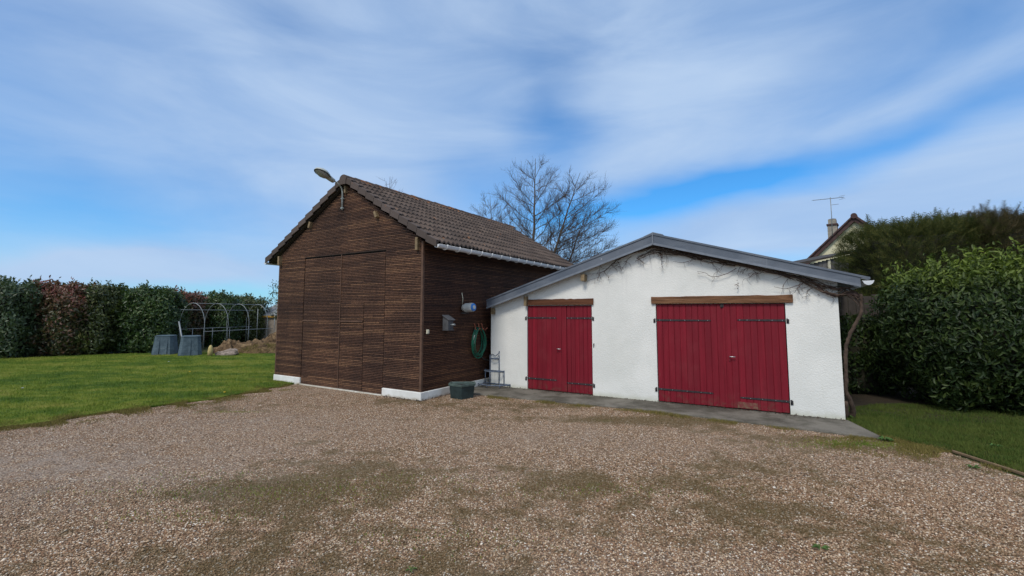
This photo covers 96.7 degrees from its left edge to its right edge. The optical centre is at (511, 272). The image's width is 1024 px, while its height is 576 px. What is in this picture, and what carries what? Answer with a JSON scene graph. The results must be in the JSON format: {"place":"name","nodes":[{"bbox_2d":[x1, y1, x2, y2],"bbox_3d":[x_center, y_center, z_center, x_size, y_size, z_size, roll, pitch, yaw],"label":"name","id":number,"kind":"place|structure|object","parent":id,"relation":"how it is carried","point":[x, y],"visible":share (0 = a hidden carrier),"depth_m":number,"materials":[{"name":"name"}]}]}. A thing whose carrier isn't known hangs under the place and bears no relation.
{"place":"outdoors","nodes":[
{"label":"outdoors","id":0,"kind":"place"},
{"bbox_2d":[0,352,292,426],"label":"lawn","id":1,"kind":"structure","parent":0,"point":[128,377],"depth_m":11.94,"materials":[{"name":"green plant"}]},
{"bbox_2d":[0,275,44,357],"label":"hedge shrub","id":2,"kind":"object","parent":1,"relation":"on","point":[16,321],"visible":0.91,"depth_m":18.15,"materials":[{"name":"green plant"}]},
{"bbox_2d":[17,275,96,356],"bbox_3d":[-19.713,1.852,19.533,3.899,3.540,2.288,0,-5,0],"label":"hedge shrub","id":3,"kind":"object","parent":1,"relation":"on","point":[59,312],"visible":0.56,"depth_m":18.87,"materials":[{"name":"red plant"}]},
{"bbox_2d":[57,277,123,354],"bbox_3d":[-18.677,1.951,20.088,3.152,3.424,2.326,0,-5,0],"label":"hedge shrub","id":4,"kind":"object","parent":1,"relation":"on","point":[101,329],"visible":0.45,"depth_m":19.64,"materials":[{"name":"green plant"}]},
{"bbox_2d":[151,335,177,354],"bbox_3d":[-14.974,3.141,19.687,0.819,0.835,0.852,2,-5,-20],"label":"compost bin","id":5,"kind":"object","parent":1,"relation":"on","point":[165,344],"visible":0.91,"depth_m":19.40,"materials":[{"name":"plastic"}]},
{"bbox_2d":[177,335,201,355],"bbox_3d":[-13.611,3.107,19.290,0.819,0.835,0.853,3,-6,-31],"label":"compost bin","id":6,"kind":"object","parent":1,"relation":"on","point":[189,345],"visible":0.97,"depth_m":19.00,"materials":[{"name":"plastic"}]},
{"bbox_2d":[220,348,238,355],"bbox_3d":[-11.886,3.378,19.130,0.814,0.330,0.370,-7,-6,5],"label":"stone slab","id":7,"kind":"object","parent":1,"relation":"on","point":[232,352],"depth_m":19.01,"materials":[{"name":"grey stone"}]},
{"bbox_2d":[213,332,275,352],"bbox_3d":[-11.300,3.255,21.239,4.400,0.936,2.919,0,-5,0],"label":"soil heap","id":8,"kind":"object","parent":1,"relation":"on","point":[267,344],"visible":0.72,"depth_m":20.24,"materials":[{"name":"brown soil"}]},
{"bbox_2d":[265,279,277,320],"bbox_3d":[-10.391,1.954,20.292,1.210,3.307,0.940,0,-5,0],"label":"sapling","id":9,"kind":"object","parent":1,"relation":"on","point":[273,315],"visible":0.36,"depth_m":20.26,"materials":[{"name":"green plant"}]},
{"bbox_2d":[207,345,212,355],"bbox_3d":[-12.543,3.267,18.939,0.202,0.466,0.198,0,-5,0],"label":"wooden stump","id":10,"kind":"object","parent":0,"point":[210,350],"visible":0.9,"depth_m":18.88,"materials":[{"name":"beige wood"}]},
{"bbox_2d":[0,384,1023,575],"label":"gravel yard","id":11,"kind":"structure","parent":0,"point":[866,477],"depth_m":4.93,"materials":[{"name":"beige gravel"}]},
{"bbox_2d":[448,381,475,399],"bbox_3d":[-1.075,2.548,9.793,0.590,0.311,0.498,0,-5,-3],"label":"planter","id":12,"kind":"object","parent":11,"relation":"on","point":[461,390],"visible":1,"depth_m":9.70,"materials":[{"name":"plastic"}]},
{"bbox_2d":[42,410,911,574],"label":"moss tufts","id":13,"kind":"object","parent":11,"relation":"on","point":[867,443],"visible":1,"depth_m":4.73,"materials":[{"name":"green plant"}]},
{"bbox_2d":[0,377,1023,484],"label":"dry grass","id":14,"kind":"structure","parent":11,"relation":"on","point":[927,450],"depth_m":7.49,"materials":[{"name":"green plant"}]},
{"bbox_2d":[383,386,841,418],"bbox_3d":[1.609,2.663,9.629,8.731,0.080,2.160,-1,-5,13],"label":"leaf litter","id":15,"kind":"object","parent":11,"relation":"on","point":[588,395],"visible":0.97,"depth_m":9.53,"materials":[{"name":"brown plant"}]},
{"bbox_2d":[877,436,894,440],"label":"weed","id":16,"kind":"object","parent":11,"relation":"on","point":[883,438],"visible":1,"depth_m":6.51,"materials":[{"name":"green plant"}]},
{"bbox_2d":[952,450,1023,475],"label":"timber edging","id":17,"kind":"object","parent":11,"relation":"on","point":[985,461],"visible":1,"depth_m":5.56,"materials":[{"name":"brown wood"}]},
{"bbox_2d":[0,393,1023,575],"bbox_3d":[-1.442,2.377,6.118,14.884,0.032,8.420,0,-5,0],"label":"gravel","id":18,"kind":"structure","parent":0,"point":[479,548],"depth_m":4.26,"materials":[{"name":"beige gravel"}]},
{"bbox_2d":[812,544,829,549],"bbox_3d":[2.407,2.138,3.546,0.127,0.022,0.102,-4,-6,36],"label":"weed","id":19,"kind":"object","parent":18,"relation":"on","point":[822,547],"visible":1,"depth_m":3.54,"materials":[{"name":"green plant"}]},
{"bbox_2d":[964,464,981,468],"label":"weed","id":20,"kind":"object","parent":18,"relation":"on","point":[975,466],"visible":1,"depth_m":5.39,"materials":[{"name":"green plant"}]},
{"bbox_2d":[0,0,1023,307],"label":"sky","id":21,"kind":"structure","parent":0,"point":[171,143],"materials":[{"name":"blue"}]},
{"bbox_2d":[6,344,1023,477],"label":"ground","id":22,"kind":"structure","parent":0,"point":[205,349],"depth_m":18.91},
{"bbox_2d":[105,279,191,353],"bbox_3d":[-17.321,2.072,21.080,3.960,3.445,2.359,0,-5,0],"label":"hedge shrub","id":23,"kind":"object","parent":22,"relation":"on","point":[147,315],"visible":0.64,"depth_m":20.46,"materials":[{"name":"green plant"}]},
{"bbox_2d":[169,285,213,346],"bbox_3d":[-17.239,2.273,23.235,2.970,3.328,2.189,0,-5,0],"label":"hedge shrub","id":24,"kind":"object","parent":22,"relation":"on","point":[196,317],"visible":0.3,"depth_m":23.35,"materials":[{"name":"plant"}]},
{"bbox_2d":[194,289,248,346],"bbox_3d":[-16.716,2.519,24.928,3.591,3.242,2.279,0,-5,0],"label":"hedge shrub","id":25,"kind":"object","parent":22,"relation":"on","point":[218,318],"visible":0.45,"depth_m":24.47,"materials":[{"name":"green plant"}]},
{"bbox_2d":[178,303,274,351],"bbox_3d":[-14.522,2.757,23.535,1.487,2.264,4.900,-1,-5,8],"label":"tunnel frame","id":26,"kind":"object","parent":22,"relation":"on","point":[226,330],"visible":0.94,"depth_m":23.76,"materials":[{"name":"grey metal"}]},
{"bbox_2d":[226,293,272,341],"bbox_3d":[-16.398,2.762,27.244,3.566,3.144,2.246,0,-5,0],"label":"hedge shrub","id":27,"kind":"object","parent":22,"relation":"on","point":[258,330],"visible":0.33,"depth_m":26.79,"materials":[{"name":"green plant"}]},
{"bbox_2d":[259,304,277,339],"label":"outbuilding","id":28,"kind":"structure","parent":22,"relation":"on","point":[271,321],"depth_m":27.45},
{"bbox_2d":[264,174,573,400],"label":"wooden barn","id":29,"kind":"structure","parent":22,"relation":"on","point":[376,282],"depth_m":10.91,"materials":[{"name":"brown wood"}]},
{"bbox_2d":[301,255,341,387],"bbox_3d":[-4.768,1.202,11.371,1.473,3.205,0.032,-3,-6,31],"label":"door leaf","id":30,"kind":"structure","parent":29,"relation":"in","point":[305,319],"depth_m":11.34,"materials":[{"name":"brown wood"}]},
{"bbox_2d":[314,167,343,209],"bbox_3d":[-4.368,-1.993,10.910,0.343,0.872,0.797,-3,-6,31],"label":"wall lamp","id":31,"kind":"object","parent":29,"relation":"attached to","point":[322,172],"visible":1,"depth_m":10.77,"materials":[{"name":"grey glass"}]},
{"bbox_2d":[338,303,363,390],"bbox_3d":[-3.787,1.733,10.712,0.808,2.022,0.036,-3,-6,31],"label":"wicket door","id":32,"kind":"structure","parent":29,"relation":"in","point":[359,320],"depth_m":10.70,"materials":[{"name":"brown wood"}]},
{"bbox_2d":[341,252,385,393],"bbox_3d":[-3.504,1.153,10.600,1.504,3.170,0.020,-3,-6,31],"label":"door leaf","id":33,"kind":"structure","parent":29,"relation":"in","point":[379,268],"depth_m":10.43,"materials":[{"name":"brown wood"}]},
{"bbox_2d":[442,315,454,330],"bbox_3d":[-1.384,1.128,10.165,0.273,0.345,0.230,-3,-6,31],"label":"nest box","id":34,"kind":"object","parent":29,"relation":"attached to","point":[448,324],"visible":1,"depth_m":10.12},
{"bbox_2d":[461,294,475,311],"bbox_3d":[-1.024,0.727,10.704,0.360,0.487,0.215,-3,-6,31],"label":"jug feeder","id":35,"kind":"object","parent":29,"relation":"attached to","point":[468,307],"visible":1,"depth_m":10.61,"materials":[{"name":"white plastic"}]},
{"bbox_2d":[471,323,489,360],"bbox_3d":[-0.682,1.742,11.357,0.186,0.949,1.009,-3,-6,31],"label":"garden hose","id":36,"kind":"object","parent":29,"relation":"hanging from","point":[474,335],"visible":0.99,"depth_m":11.16,"materials":[{"name":"green rubber"}]},
{"bbox_2d":[468,191,516,227],"bbox_3d":[-0.982,-0.163,22.595,2.864,7.926,2.969,-1,-5,14],"label":"bare tree","id":37,"kind":"object","parent":22,"relation":"on","point":[490,209],"visible":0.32,"depth_m":22.70,"materials":[{"name":"plant"}]},
{"bbox_2d":[484,154,579,258],"bbox_3d":[0.964,-0.970,22.359,4.655,9.488,4.680,0,-5,0],"label":"bare tree","id":38,"kind":"object","parent":22,"relation":"on","point":[522,225],"visible":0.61,"depth_m":22.10,"materials":[{"name":"brown plant"}]},
{"bbox_2d":[539,166,619,263],"bbox_3d":[3.262,-0.684,21.411,4.323,8.826,4.289,-5,-7,43],"label":"bare tree","id":39,"kind":"object","parent":22,"relation":"on","point":[577,239],"visible":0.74,"depth_m":21.41,"materials":[{"name":"brown plant"}]},
{"bbox_2d":[486,232,873,419],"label":"white shed","id":40,"kind":"structure","parent":22,"relation":"on","point":[671,331],"depth_m":9.14,"materials":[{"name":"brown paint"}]},
{"bbox_2d":[525,306,567,391],"bbox_3d":[0.776,1.756,10.583,1.059,1.935,0.094,-3,-6,30],"label":"door leaf","id":41,"kind":"structure","parent":40,"relation":"in","point":[547,325],"depth_m":10.57,"materials":[{"name":"red paint"}]},
{"bbox_2d":[567,306,594,393],"bbox_3d":[1.525,1.720,10.166,0.675,1.934,0.064,-3,-6,30],"label":"door leaf","id":42,"kind":"structure","parent":40,"relation":"in","point":[579,318],"depth_m":10.17,"materials":[{"name":"red paint"}]},
{"bbox_2d":[653,304,725,406],"bbox_3d":[3.493,1.616,9.025,1.311,1.946,0.064,-3,-6,30],"label":"door leaf","id":43,"kind":"structure","parent":40,"relation":"in","point":[689,336],"depth_m":9.00,"materials":[{"name":"red paint"}]},
{"bbox_2d":[587,246,863,418],"bbox_3d":[3.813,1.039,8.933,4.943,3.259,0.474,-3,-6,29],"label":"climbing vine","id":44,"kind":"object","parent":40,"relation":"attached to","point":[849,403],"visible":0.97,"depth_m":8.07,"materials":[{"name":"plant"}]},
{"bbox_2d":[720,304,793,412],"bbox_3d":[4.502,1.562,8.424,1.125,1.950,0.094,-3,-6,30],"label":"door leaf","id":45,"kind":"structure","parent":40,"relation":"in","point":[754,335],"depth_m":8.43,"materials":[{"name":"red paint"}]},
{"bbox_2d":[794,251,851,271],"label":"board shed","id":46,"kind":"structure","parent":22,"relation":"on","point":[822,263],"depth_m":15.48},
{"bbox_2d":[474,384,879,439],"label":"concrete path","id":47,"kind":"structure","parent":0,"point":[828,425],"depth_m":8.41,"materials":[{"name":"grey concrete"}]},
{"bbox_2d":[478,351,509,387],"bbox_3d":[-0.515,2.356,11.069,0.909,0.854,0.373,-3,-6,30],"label":"plant stand","id":48,"kind":"object","parent":47,"relation":"on","point":[490,371],"visible":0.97,"depth_m":11.13,"materials":[{"name":"grey metal"}]},
{"bbox_2d":[804,213,869,264],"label":"gabled house","id":49,"kind":"structure","parent":0,"point":[828,245],"depth_m":27.07,"materials":[{"name":"beige paint"}]},
{"bbox_2d":[812,195,844,235],"bbox_3d":[18.474,-3.327,26.485,2.746,2.496,0.359,2,-5,-21],"label":"tv antenna","id":50,"kind":"object","parent":49,"relation":"attached to","point":[830,198],"visible":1,"depth_m":26.48,"materials":[{"name":"grey metal"}]},
{"bbox_2d":[844,383,1023,422],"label":"bare earth","id":51,"kind":"structure","parent":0,"point":[867,399],"depth_m":9.26,"materials":[{"name":"brown soil"}]},
{"bbox_2d":[838,294,891,383],"bbox_3d":[8.216,1.664,10.819,1.202,2.250,0.070,-3,-6,30],"label":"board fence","id":52,"kind":"object","parent":51,"relation":"on","point":[851,305],"visible":0.08,"depth_m":10.87,"materials":[{"name":"brown wood"}]},
{"bbox_2d":[839,312,910,395],"bbox_3d":[7.943,1.867,10.362,1.805,1.919,1.261,0,-5,0],"label":"laurel","id":53,"kind":"object","parent":51,"relation":"on","point":[862,378],"visible":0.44,"depth_m":10.02,"materials":[{"name":"green plant"}]},
{"bbox_2d":[825,207,1023,379],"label":"conifer","id":54,"kind":"object","parent":51,"relation":"on","point":[875,246],"visible":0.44,"depth_m":11.70,"materials":[{"name":"green plant"}]},
{"bbox_2d":[857,236,1023,415],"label":"laurel","id":55,"kind":"object","parent":51,"relation":"on","point":[958,333],"visible":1,"depth_m":8.35,"materials":[{"name":"green plant"}]},
{"bbox_2d":[931,200,1023,266],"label":"conifer","id":56,"kind":"object","parent":51,"relation":"on","point":[1016,222],"visible":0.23,"depth_m":11.41,"materials":[{"name":"green plant"}]},
{"bbox_2d":[986,240,1023,403],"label":"laurel","id":57,"kind":"object","parent":51,"relation":"on","point":[1019,249],"depth_m":8.99,"materials":[{"name":"green plant"}]},
{"bbox_2d":[845,402,1023,472],"bbox_3d":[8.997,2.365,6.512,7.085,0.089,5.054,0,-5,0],"label":"grass","id":58,"kind":"structure","parent":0,"point":[997,438],"depth_m":7.10,"materials":[{"name":"green plant"}]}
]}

